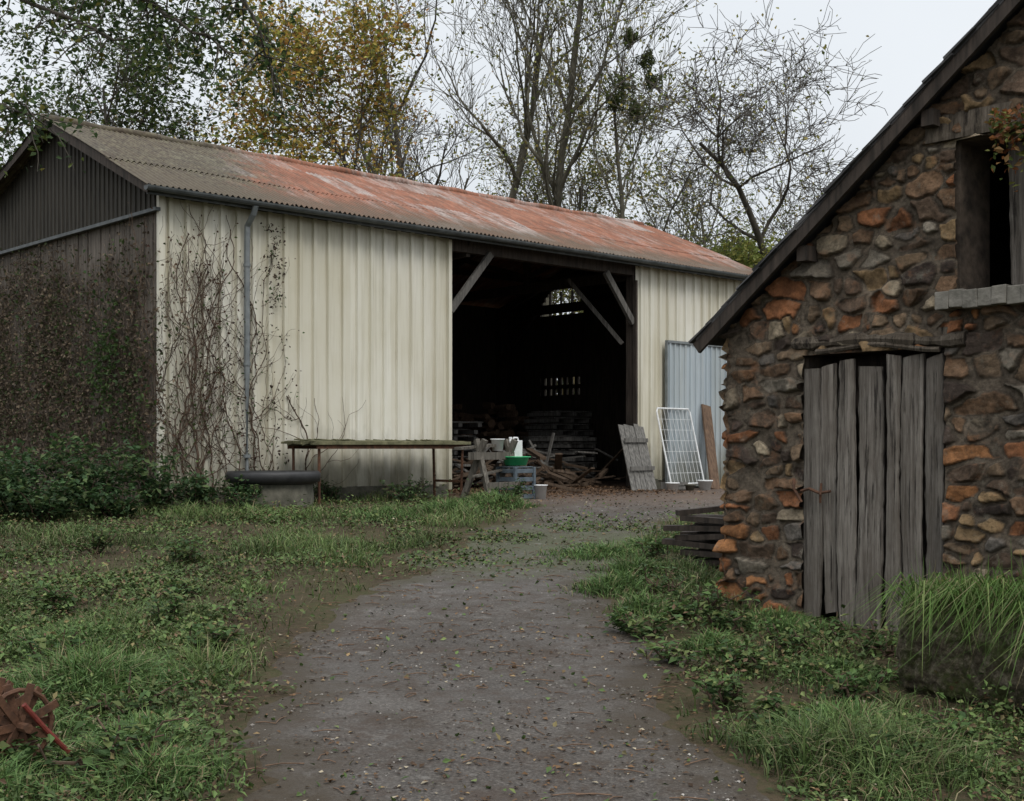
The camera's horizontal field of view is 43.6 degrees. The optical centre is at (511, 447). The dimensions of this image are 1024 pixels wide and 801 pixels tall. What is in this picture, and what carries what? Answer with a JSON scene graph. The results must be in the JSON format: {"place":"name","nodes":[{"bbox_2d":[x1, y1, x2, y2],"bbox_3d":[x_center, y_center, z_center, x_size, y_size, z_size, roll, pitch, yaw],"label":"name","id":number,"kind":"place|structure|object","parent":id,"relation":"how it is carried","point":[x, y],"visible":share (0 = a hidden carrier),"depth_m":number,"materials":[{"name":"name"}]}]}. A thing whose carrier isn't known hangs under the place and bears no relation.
{"place":"outdoors","nodes":[
{"label":"outdoors","id":0,"kind":"place"},
{"bbox_2d":[0,0,995,314],"label":"sky","id":1,"kind":"structure","parent":0,"point":[914,36],"materials":[{"name":"white"}]},
{"bbox_2d":[230,488,769,800],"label":"path","id":2,"kind":"structure","parent":0,"point":[393,734],"depth_m":7.00,"materials":[{"name":"grey gravel"}]},
{"bbox_2d":[0,496,1023,800],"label":"fallen leaves","id":3,"kind":"object","parent":2,"relation":"on","point":[482,686],"depth_m":7.16,"materials":[{"name":"brown plant"}]},
{"bbox_2d":[492,476,534,498],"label":"nettle clump","id":4,"kind":"object","parent":2,"relation":"on","point":[517,488],"visible":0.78,"depth_m":20.30,"materials":[{"name":"green plant"}]},
{"bbox_2d":[496,466,535,498],"bbox_3d":[0.065,0.575,21.199,0.470,0.540,0.470,0,0,-43],"label":"plastic crate","id":5,"kind":"object","parent":2,"relation":"on","point":[515,470],"visible":0.62,"depth_m":21.08,"materials":[{"name":"grey plastic"}]},
{"bbox_2d":[503,456,530,465],"bbox_3d":[0.065,0.215,21.199,0.506,0.150,0.506,0,0,-43],"label":"green basin","id":6,"kind":"object","parent":5,"relation":"on","point":[516,460],"visible":0.91,"depth_m":21.02,"materials":[{"name":"plastic"}]},
{"bbox_2d":[509,437,521,455],"bbox_3d":[0.034,-0.019,21.334,0.240,0.327,0.160,0,0,-43],"label":"white jerrycan","id":7,"kind":"object","parent":6,"relation":"on","point":[518,450],"visible":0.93,"depth_m":21.29,"materials":[{"name":"plastic"}]},
{"bbox_2d":[534,484,547,498],"bbox_3d":[0.475,0.730,21.199,0.242,0.240,0.242,0,0,-43],"label":"white bucket","id":8,"kind":"object","parent":2,"relation":"on","point":[540,491],"visible":0.87,"depth_m":21.12,"materials":[{"name":"plastic"}]},
{"bbox_2d":[448,485,717,499],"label":"doorway leaf litter","id":9,"kind":"object","parent":2,"relation":"on","point":[553,493],"visible":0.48,"depth_m":23.73,"materials":[{"name":"brown plant"}]},
{"bbox_2d":[618,424,656,490],"bbox_3d":[2.468,0.180,25.162,0.914,1.324,0.545,0,0,-43],"label":"leaning plank panel","id":10,"kind":"object","parent":2,"relation":"on","point":[639,466],"visible":0.91,"depth_m":25.13,"materials":[{"name":"grey wood"}]},
{"bbox_2d":[665,482,679,490],"bbox_3d":[3.163,0.765,25.208,0.281,0.170,0.281,0,0,-43],"label":"flower pot","id":11,"kind":"object","parent":2,"relation":"on","point":[672,486],"visible":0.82,"depth_m":25.12,"materials":[{"name":"white plastic"}]},
{"bbox_2d":[660,482,687,489],"bbox_3d":[3.249,0.761,25.630,0.500,0.152,0.295,0,0,-43],"label":"concrete block","id":12,"kind":"object","parent":2,"relation":"on","point":[681,486],"visible":0.45,"depth_m":25.55,"materials":[{"name":"grey concrete"}]},
{"bbox_2d":[656,407,703,483],"bbox_3d":[3.427,0.003,25.988,1.086,1.642,0.455,0,0,-43],"label":"white metal frame","id":13,"kind":"object","parent":2,"relation":"on","point":[697,451],"visible":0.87,"depth_m":26.00,"materials":[{"name":"metal"}]},
{"bbox_2d":[684,484,694,490],"bbox_3d":[3.521,0.785,25.337,0.216,0.130,0.216,0,0,-43],"label":"flower pot","id":14,"kind":"object","parent":2,"relation":"on","point":[689,487],"visible":0.99,"depth_m":25.26,"materials":[{"name":"concrete"}]},
{"bbox_2d":[697,480,712,489],"bbox_3d":[3.892,0.750,25.819,0.324,0.200,0.324,0,0,-43],"label":"flower pot","id":15,"kind":"object","parent":2,"relation":"on","point":[704,484],"visible":0.89,"depth_m":25.71,"materials":[{"name":"white plastic"}]},
{"bbox_2d":[701,404,719,488],"bbox_3d":[4.120,-0.020,26.565,0.250,1.800,0.794,0,0,-9],"label":"leaning board","id":16,"kind":"object","parent":2,"relation":"on","point":[710,444],"visible":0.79,"depth_m":26.54,"materials":[{"name":"brown wood"}]},
{"bbox_2d":[0,486,1023,800],"bbox_3d":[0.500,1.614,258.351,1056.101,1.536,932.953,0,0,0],"label":"ground","id":17,"kind":"structure","parent":0,"point":[322,621],"depth_m":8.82,"materials":[{"name":"green plant"}]},
{"bbox_2d":[0,731,58,772],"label":"weed plant","id":18,"kind":"object","parent":17,"relation":"on","point":[17,750],"visible":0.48,"depth_m":5.61,"materials":[{"name":"green plant"}]},
{"bbox_2d":[0,677,69,766],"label":"rusty garden tiller","id":19,"kind":"object","parent":17,"relation":"on","point":[24,720],"visible":0.85,"depth_m":5.68,"materials":[{"name":"metal"}]},
{"bbox_2d":[0,471,94,521],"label":"shrub","id":20,"kind":"object","parent":17,"relation":"on","point":[54,505],"visible":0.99,"depth_m":16.28,"materials":[{"name":"green plant"}]},
{"bbox_2d":[0,438,99,516],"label":"shrub","id":21,"kind":"object","parent":17,"relation":"on","point":[17,466],"visible":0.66,"depth_m":16.93,"materials":[{"name":"green plant"}]},
{"bbox_2d":[7,625,100,668],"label":"weed plant","id":22,"kind":"object","parent":17,"relation":"on","point":[73,640],"visible":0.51,"depth_m":7.45,"materials":[{"name":"green plant"}]},
{"bbox_2d":[30,580,86,614],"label":"weed plant","id":23,"kind":"object","parent":17,"relation":"on","point":[55,596],"visible":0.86,"depth_m":9.61,"materials":[{"name":"green plant"}]},
{"bbox_2d":[30,430,153,512],"bbox_3d":[-5.689,0.335,17.312,1.406,1.158,1.356,0,0,41],"label":"shrub","id":24,"kind":"object","parent":17,"relation":"on","point":[100,474],"visible":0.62,"depth_m":17.26,"materials":[{"name":"green plant"}]},
{"bbox_2d":[67,524,123,553],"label":"weed plant","id":25,"kind":"object","parent":17,"relation":"on","point":[98,545],"visible":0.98,"depth_m":13.15,"materials":[{"name":"green plant"}]},
{"bbox_2d":[16,703,202,775],"bbox_3d":[-1.744,1.283,5.561,0.438,0.302,0.682,0,0,41],"label":"weed plant","id":26,"kind":"object","parent":17,"relation":"on","point":[112,743],"visible":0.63,"depth_m":5.54,"materials":[{"name":"green plant"}]},
{"bbox_2d":[73,475,152,518],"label":"shrub","id":27,"kind":"object","parent":17,"relation":"on","point":[116,508],"visible":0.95,"depth_m":16.62,"materials":[{"name":"green plant"}]},
{"bbox_2d":[90,95,161,134],"bbox_3d":[-8.814,-4.261,35.970,9.162,10.456,5.750,0,0,-37],"label":"autumn tree","id":28,"kind":"object","parent":17,"relation":"on","point":[116,116],"depth_m":34.40,"materials":[{"name":"green plant"}]},
{"bbox_2d":[64,669,190,719],"bbox_3d":[-1.976,1.286,6.602,0.596,0.258,0.414,0,0,0],"label":"weed plant","id":29,"kind":"object","parent":17,"relation":"on","point":[134,702],"visible":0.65,"depth_m":6.54,"materials":[{"name":"green plant"}]},
{"bbox_2d":[0,0,263,166],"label":"green tree","id":30,"kind":"object","parent":17,"relation":"on","point":[133,83],"visible":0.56,"depth_m":31.29,"materials":[{"name":"green plant"}]},
{"bbox_2d":[123,448,193,510],"bbox_3d":[-4.928,0.451,17.633,0.975,0.898,0.776,0,0,22],"label":"shrub","id":31,"kind":"object","parent":17,"relation":"on","point":[156,491],"visible":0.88,"depth_m":17.59,"materials":[{"name":"green plant"}]},
{"bbox_2d":[144,583,188,630],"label":"weed plant","id":32,"kind":"object","parent":17,"relation":"on","point":[161,610],"visible":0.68,"depth_m":8.94,"materials":[{"name":"green plant"}]},
{"bbox_2d":[0,0,342,176],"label":"overhanging tree","id":33,"kind":"object","parent":17,"relation":"on","point":[16,113],"visible":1,"depth_m":10.54,"materials":[{"name":"green plant"}]},
{"bbox_2d":[162,579,200,596],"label":"weed plant","id":34,"kind":"object","parent":17,"relation":"on","point":[186,587],"visible":0.64,"depth_m":10.32,"materials":[{"name":"green plant"}]},
{"bbox_2d":[160,531,205,562],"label":"weed plant","id":35,"kind":"object","parent":17,"relation":"on","point":[190,554],"visible":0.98,"depth_m":12.45,"materials":[{"name":"green plant"}]},
{"bbox_2d":[176,471,220,507],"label":"shrub","id":36,"kind":"object","parent":17,"relation":"on","point":[201,496],"visible":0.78,"depth_m":17.69,"materials":[{"name":"green plant"}]},
{"bbox_2d":[178,460,226,501],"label":"nettle clump","id":37,"kind":"object","parent":17,"relation":"on","point":[205,471],"visible":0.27,"depth_m":18.42,"materials":[{"name":"green plant"}]},
{"bbox_2d":[179,620,250,655],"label":"weed plant","id":38,"kind":"object","parent":17,"relation":"on","point":[224,635],"visible":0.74,"depth_m":7.97,"materials":[{"name":"green plant"}]},
{"bbox_2d":[112,28,359,168],"bbox_3d":[-7.911,-4.952,35.280,6.840,11.818,7.506,0,0,-44],"label":"autumn tree","id":39,"kind":"object","parent":17,"relation":"on","point":[299,147],"visible":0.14,"depth_m":34.38,"materials":[{"name":"yellow plant"}]},
{"bbox_2d":[220,474,263,507],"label":"shrub","id":40,"kind":"object","parent":17,"relation":"on","point":[244,488],"visible":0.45,"depth_m":18.23,"materials":[{"name":"green plant"}]},
{"bbox_2d":[224,484,274,510],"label":"nettle clump","id":41,"kind":"object","parent":17,"relation":"on","point":[243,502],"visible":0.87,"depth_m":17.64,"materials":[{"name":"green plant"}]},
{"bbox_2d":[225,470,320,507],"bbox_3d":[-3.501,0.695,18.791,1.380,0.710,1.380,0,0,-43],"label":"round stone tub","id":42,"kind":"object","parent":17,"relation":"on","point":[284,486],"visible":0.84,"depth_m":18.26,"materials":[{"name":"concrete"}]},
{"bbox_2d":[197,0,437,182],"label":"autumn tree","id":43,"kind":"object","parent":17,"relation":"on","point":[313,50],"visible":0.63,"depth_m":36.29,"materials":[{"name":"yellow plant"}]},
{"bbox_2d":[313,484,325,500],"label":"nettle clump","id":44,"kind":"object","parent":17,"relation":"on","point":[322,491],"visible":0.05,"depth_m":19.85,"materials":[{"name":"green plant"}]},
{"bbox_2d":[314,477,346,501],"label":"nettle clump","id":45,"kind":"object","parent":17,"relation":"on","point":[336,496],"visible":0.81,"depth_m":20.15,"materials":[{"name":"green plant"}]},
{"bbox_2d":[230,0,497,187],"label":"bare tree","id":46,"kind":"object","parent":17,"relation":"on","point":[396,134],"visible":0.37,"depth_m":42.69,"materials":[{"name":"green plant"}]},
{"bbox_2d":[281,438,470,504],"bbox_3d":[-2.131,0.380,20.349,3.198,1.041,0.965,0,0,-43],"label":"mossy table","id":47,"kind":"object","parent":17,"relation":"on","point":[320,444],"visible":0.97,"depth_m":19.87,"materials":[{"name":"wood"}]},
{"bbox_2d":[0,113,752,505],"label":"barn","id":48,"kind":"structure","parent":17,"relation":"on","point":[408,309],"depth_m":21.54,"materials":[{"name":"metal"}]},
{"bbox_2d":[12,239,164,500],"bbox_3d":[-6.787,-0.760,20.174,0.208,4.786,5.421,0,0,-43],"label":"ivy patch","id":49,"kind":"object","parent":48,"relation":"attached to","point":[102,358],"visible":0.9,"depth_m":19.53,"materials":[{"name":"green plant"}]},
{"bbox_2d":[0,216,203,503],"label":"gable vine","id":50,"kind":"object","parent":48,"relation":"attached to","point":[51,387],"visible":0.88,"depth_m":20.57,"materials":[{"name":"brown plant"}]},
{"bbox_2d":[102,202,276,503],"bbox_3d":[-4.682,-1.409,18.844,2.825,4.529,0.133,0,0,-43],"label":"wall vine","id":51,"kind":"object","parent":48,"relation":"attached to","point":[192,385],"depth_m":18.92,"materials":[{"name":"brown plant"}]},
{"bbox_2d":[187,222,308,470],"bbox_3d":[-3.997,-1.293,19.476,2.157,4.338,0.142,0,0,-43],"label":"wall vine","id":52,"kind":"object","parent":48,"relation":"attached to","point":[250,420],"depth_m":19.57,"materials":[{"name":"brown plant"}]},
{"bbox_2d":[212,395,363,485],"bbox_3d":[-3.453,0.014,20.040,2.890,1.685,0.059,0,0,-43],"label":"wall vine","id":53,"kind":"object","parent":48,"relation":"attached to","point":[308,451],"depth_m":20.21,"materials":[{"name":"brown plant"}]},
{"bbox_2d":[452,402,546,468],"bbox_3d":[-2.053,-0.224,29.894,7.606,2.050,2.534,0,0,-43],"label":"firewood pile","id":54,"kind":"object","parent":48,"relation":"on","point":[490,428],"visible":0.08,"depth_m":30.93,"materials":[{"name":"brown wood"}]},
{"bbox_2d":[452,411,597,481],"bbox_3d":[-0.659,-0.062,28.538,6.970,1.618,3.356,0,0,-43],"label":"pallet stack","id":55,"kind":"object","parent":48,"relation":"in","point":[561,440],"visible":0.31,"depth_m":29.06,"materials":[{"name":"brown wood"}]},
{"bbox_2d":[379,480,417,502],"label":"nettle clump","id":56,"kind":"object","parent":17,"relation":"on","point":[394,494],"visible":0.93,"depth_m":19.71,"materials":[{"name":"green plant"}]},
{"bbox_2d":[392,474,431,496],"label":"nettle clump","id":57,"kind":"object","parent":17,"relation":"on","point":[409,486],"visible":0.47,"depth_m":20.94,"materials":[{"name":"green plant"}]},
{"bbox_2d":[308,36,572,188],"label":"bare tree","id":58,"kind":"object","parent":17,"relation":"on","point":[428,134],"visible":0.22,"depth_m":46.16,"materials":[{"name":"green plant"}]},
{"bbox_2d":[454,439,523,499],"bbox_3d":[-0.338,0.375,20.808,0.782,1.047,1.351,0,0,36],"label":"saw horse","id":59,"kind":"object","parent":17,"relation":"on","point":[479,456],"visible":0.7,"depth_m":20.59},
{"bbox_2d":[490,439,504,450],"bbox_3d":[-0.237,-0.050,21.082,0.242,0.200,0.242,0,0,-43],"label":"white bucket","id":60,"kind":"object","parent":59,"relation":"on","point":[499,443],"visible":1,"depth_m":21.00,"materials":[{"name":"plastic"}]},
{"bbox_2d":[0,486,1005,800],"bbox_3d":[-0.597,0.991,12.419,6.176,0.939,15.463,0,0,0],"label":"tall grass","id":61,"kind":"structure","parent":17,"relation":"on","point":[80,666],"depth_m":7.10,"materials":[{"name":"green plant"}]},
{"bbox_2d":[0,474,1023,800],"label":"ground weeds","id":62,"kind":"object","parent":17,"relation":"on","point":[130,576],"visible":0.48,"depth_m":8.55,"materials":[{"name":"green plant"}]},
{"bbox_2d":[360,0,684,198],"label":"bare tree","id":63,"kind":"object","parent":17,"relation":"on","point":[519,170],"visible":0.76,"depth_m":38.86,"materials":[{"name":"brown plant"}]},
{"bbox_2d":[452,433,625,492],"bbox_3d":[0.165,0.415,26.110,4.545,1.463,4.490,0,0,4],"label":"scrap timber heap","id":64,"kind":"object","parent":17,"relation":"on","point":[565,476],"visible":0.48,"depth_m":25.66,"materials":[{"name":"brown wood"}]},
{"bbox_2d":[460,57,645,314],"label":"bare tree","id":65,"kind":"object","parent":17,"relation":"on","point":[537,186],"visible":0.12,"depth_m":49.13,"materials":[{"name":"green plant"}]},
{"bbox_2d":[439,49,676,314],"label":"bare tree","id":66,"kind":"object","parent":17,"relation":"on","point":[582,184],"visible":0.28,"depth_m":47.21,"materials":[{"name":"brown plant"}]},
{"bbox_2d":[453,0,716,395],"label":"bare tree","id":67,"kind":"object","parent":17,"relation":"on","point":[561,176],"visible":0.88,"depth_m":38.19,"materials":[{"name":"brown plant"}]},
{"bbox_2d":[552,202,679,393],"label":"yellow green tree","id":68,"kind":"object","parent":17,"relation":"on","point":[554,294],"depth_m":43.12,"materials":[{"name":"green plant"}]},
{"bbox_2d":[602,606,685,638],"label":"weed plant","id":69,"kind":"object","parent":17,"relation":"on","point":[630,627],"visible":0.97,"depth_m":8.62,"materials":[{"name":"green plant"}]},
{"bbox_2d":[517,0,780,250],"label":"mistletoe tree","id":70,"kind":"object","parent":17,"relation":"on","point":[620,199],"visible":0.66,"depth_m":38.48,"materials":[{"name":"brown plant"}]},
{"bbox_2d":[605,91,624,111],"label":"mistletoe clump","id":71,"kind":"object","parent":70,"relation":"attached to","point":[618,100],"visible":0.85,"depth_m":37.88,"materials":[{"name":"green plant"}]},
{"bbox_2d":[603,64,636,104],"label":"mistletoe clump","id":72,"kind":"object","parent":70,"relation":"attached to","point":[624,85],"visible":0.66,"depth_m":37.95,"materials":[{"name":"green plant"}]},
{"bbox_2d":[622,26,639,50],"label":"mistletoe clump","id":73,"kind":"object","parent":70,"relation":"attached to","point":[630,34],"visible":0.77,"depth_m":37.88,"materials":[{"name":"green plant"}]},
{"bbox_2d":[627,98,651,127],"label":"mistletoe clump","id":74,"kind":"object","parent":70,"relation":"attached to","point":[634,111],"visible":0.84,"depth_m":37.89,"materials":[{"name":"green plant"}]},
{"bbox_2d":[631,46,656,77],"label":"mistletoe clump","id":75,"kind":"object","parent":70,"relation":"attached to","point":[649,59],"visible":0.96,"depth_m":37.91,"materials":[{"name":"green plant"}]},
{"bbox_2d":[645,71,662,93],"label":"mistletoe clump","id":76,"kind":"object","parent":70,"relation":"attached to","point":[653,77],"visible":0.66,"depth_m":37.91,"materials":[{"name":"green plant"}]},
{"bbox_2d":[625,528,677,558],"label":"weed plant","id":77,"kind":"object","parent":17,"relation":"on","point":[651,549],"visible":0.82,"depth_m":12.59,"materials":[{"name":"green plant"}]},
{"bbox_2d":[632,564,690,600],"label":"weed plant","id":78,"kind":"object","parent":17,"relation":"on","point":[666,578],"visible":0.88,"depth_m":10.18,"materials":[{"name":"green plant"}]},
{"bbox_2d":[630,633,711,664],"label":"weed plant","id":79,"kind":"object","parent":17,"relation":"on","point":[672,654],"visible":0.97,"depth_m":7.79,"materials":[{"name":"green plant"}]},
{"bbox_2d":[663,599,702,620],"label":"weed plant","id":80,"kind":"object","parent":17,"relation":"on","point":[678,608],"visible":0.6,"depth_m":9.18,"materials":[{"name":"green plant"}]},
{"bbox_2d":[565,106,806,252],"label":"bare tree","id":81,"kind":"object","parent":17,"relation":"on","point":[656,193],"visible":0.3,"depth_m":47.10,"materials":[{"name":"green plant"}]},
{"bbox_2d":[662,505,724,565],"bbox_3d":[1.931,0.832,12.224,0.842,0.601,0.670,0,0,29],"label":"dark timber stack","id":82,"kind":"object","parent":17,"relation":"on","point":[703,533],"visible":0.51,"depth_m":12.05,"materials":[{"name":"grey wood"}]},
{"bbox_2d":[675,222,711,244],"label":"yellow green tree","id":83,"kind":"object","parent":17,"relation":"on","point":[692,234],"depth_m":41.27,"materials":[{"name":"green plant"}]},
{"bbox_2d":[665,340,722,481],"bbox_3d":[4.115,-0.695,26.984,2.675,3.000,0.070,0,0,-43],"label":"frame","id":84,"kind":"object","parent":17,"relation":"on","point":[666,389],"visible":0.33,"depth_m":26.06,"materials":[{"name":"grey metal"}]},
{"bbox_2d":[668,343,726,485],"bbox_3d":[4.113,-0.675,26.975,2.600,2.950,0.054,0,0,-43],"label":"sheet","id":85,"kind":"object","parent":84,"relation":"attached to","point":[695,379],"visible":0.55,"depth_m":26.68,"materials":[{"name":"grey metal"}]},
{"bbox_2d":[672,575,759,609],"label":"weed plant","id":86,"kind":"object","parent":17,"relation":"on","point":[714,601],"visible":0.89,"depth_m":9.68,"materials":[{"name":"green plant"}]},
{"bbox_2d":[687,671,754,710],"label":"weed plant","id":87,"kind":"object","parent":17,"relation":"on","point":[723,695],"visible":0.94,"depth_m":6.65,"materials":[{"name":"green plant"}]},
{"bbox_2d":[682,591,759,633],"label":"weed plant","id":88,"kind":"object","parent":17,"relation":"on","point":[721,618],"visible":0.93,"depth_m":8.74,"materials":[{"name":"green plant"}]},
{"bbox_2d":[574,0,887,265],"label":"bare oak","id":89,"kind":"object","parent":17,"relation":"on","point":[758,237],"visible":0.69,"depth_m":34.12,"materials":[{"name":"brown plant"}]},
{"bbox_2d":[681,207,790,267],"bbox_3d":[7.158,-3.003,37.892,7.185,7.926,5.345,0,0,-40],"label":"yellow green tree","id":90,"kind":"object","parent":17,"relation":"on","point":[738,252],"visible":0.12,"depth_m":35.67,"materials":[{"name":"green plant"}]},
{"bbox_2d":[706,639,768,672],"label":"weed plant","id":91,"kind":"object","parent":17,"relation":"on","point":[736,660],"visible":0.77,"depth_m":7.58,"materials":[{"name":"green plant"}]},
{"bbox_2d":[727,170,817,246],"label":"bare tree","id":92,"kind":"object","parent":17,"relation":"on","point":[790,214],"visible":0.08,"depth_m":45.68,"materials":[{"name":"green plant"}]},
{"bbox_2d":[732,693,818,729],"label":"weed plant","id":93,"kind":"object","parent":17,"relation":"on","point":[768,704],"visible":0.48,"depth_m":6.26,"materials":[{"name":"green plant"}]},
{"bbox_2d":[749,615,818,652],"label":"weed plant","id":94,"kind":"object","parent":17,"relation":"on","point":[792,630],"visible":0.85,"depth_m":8.19,"materials":[{"name":"green plant"}]},
{"bbox_2d":[803,612,862,644],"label":"weed plant","id":95,"kind":"object","parent":17,"relation":"on","point":[841,632],"visible":0.59,"depth_m":8.45,"materials":[{"name":"green plant"}]},
{"bbox_2d":[814,661,896,702],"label":"weed plant","id":96,"kind":"object","parent":17,"relation":"on","point":[846,687],"visible":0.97,"depth_m":6.85,"materials":[{"name":"green plant"}]},
{"bbox_2d":[688,0,1023,631],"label":"stone shed","id":97,"kind":"structure","parent":17,"relation":"on","point":[864,326],"depth_m":9.02,"materials":[{"name":"stone"}]},
{"bbox_2d":[984,103,1023,191],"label":"creeper","id":98,"kind":"object","parent":97,"relation":"attached to","point":[1006,117],"depth_m":8.14,"materials":[{"name":"green plant"}]},
{"bbox_2d":[837,618,896,656],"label":"weed plant","id":99,"kind":"object","parent":17,"relation":"on","point":[880,646],"visible":0.83,"depth_m":8.08,"materials":[{"name":"green plant"}]},
{"bbox_2d":[816,728,926,773],"bbox_3d":[1.597,1.338,5.638,0.500,0.179,0.509,0,0,0],"label":"weed plant","id":100,"kind":"object","parent":17,"relation":"on","point":[898,752],"visible":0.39,"depth_m":5.61,"materials":[{"name":"green plant"}]},
{"bbox_2d":[917,692,999,742],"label":"weed plant","id":101,"kind":"object","parent":17,"relation":"on","point":[962,716],"visible":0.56,"depth_m":6.14,"materials":[{"name":"green plant"}]},
{"bbox_2d":[895,600,1023,716],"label":"stone trough","id":102,"kind":"object","parent":17,"relation":"on","point":[910,674],"visible":0.77,"depth_m":6.86,"materials":[{"name":"grey stone"}]},
{"bbox_2d":[831,553,1023,699],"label":"trough grass","id":103,"kind":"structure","parent":102,"relation":"in","point":[998,596],"depth_m":6.79,"materials":[{"name":"green plant"}]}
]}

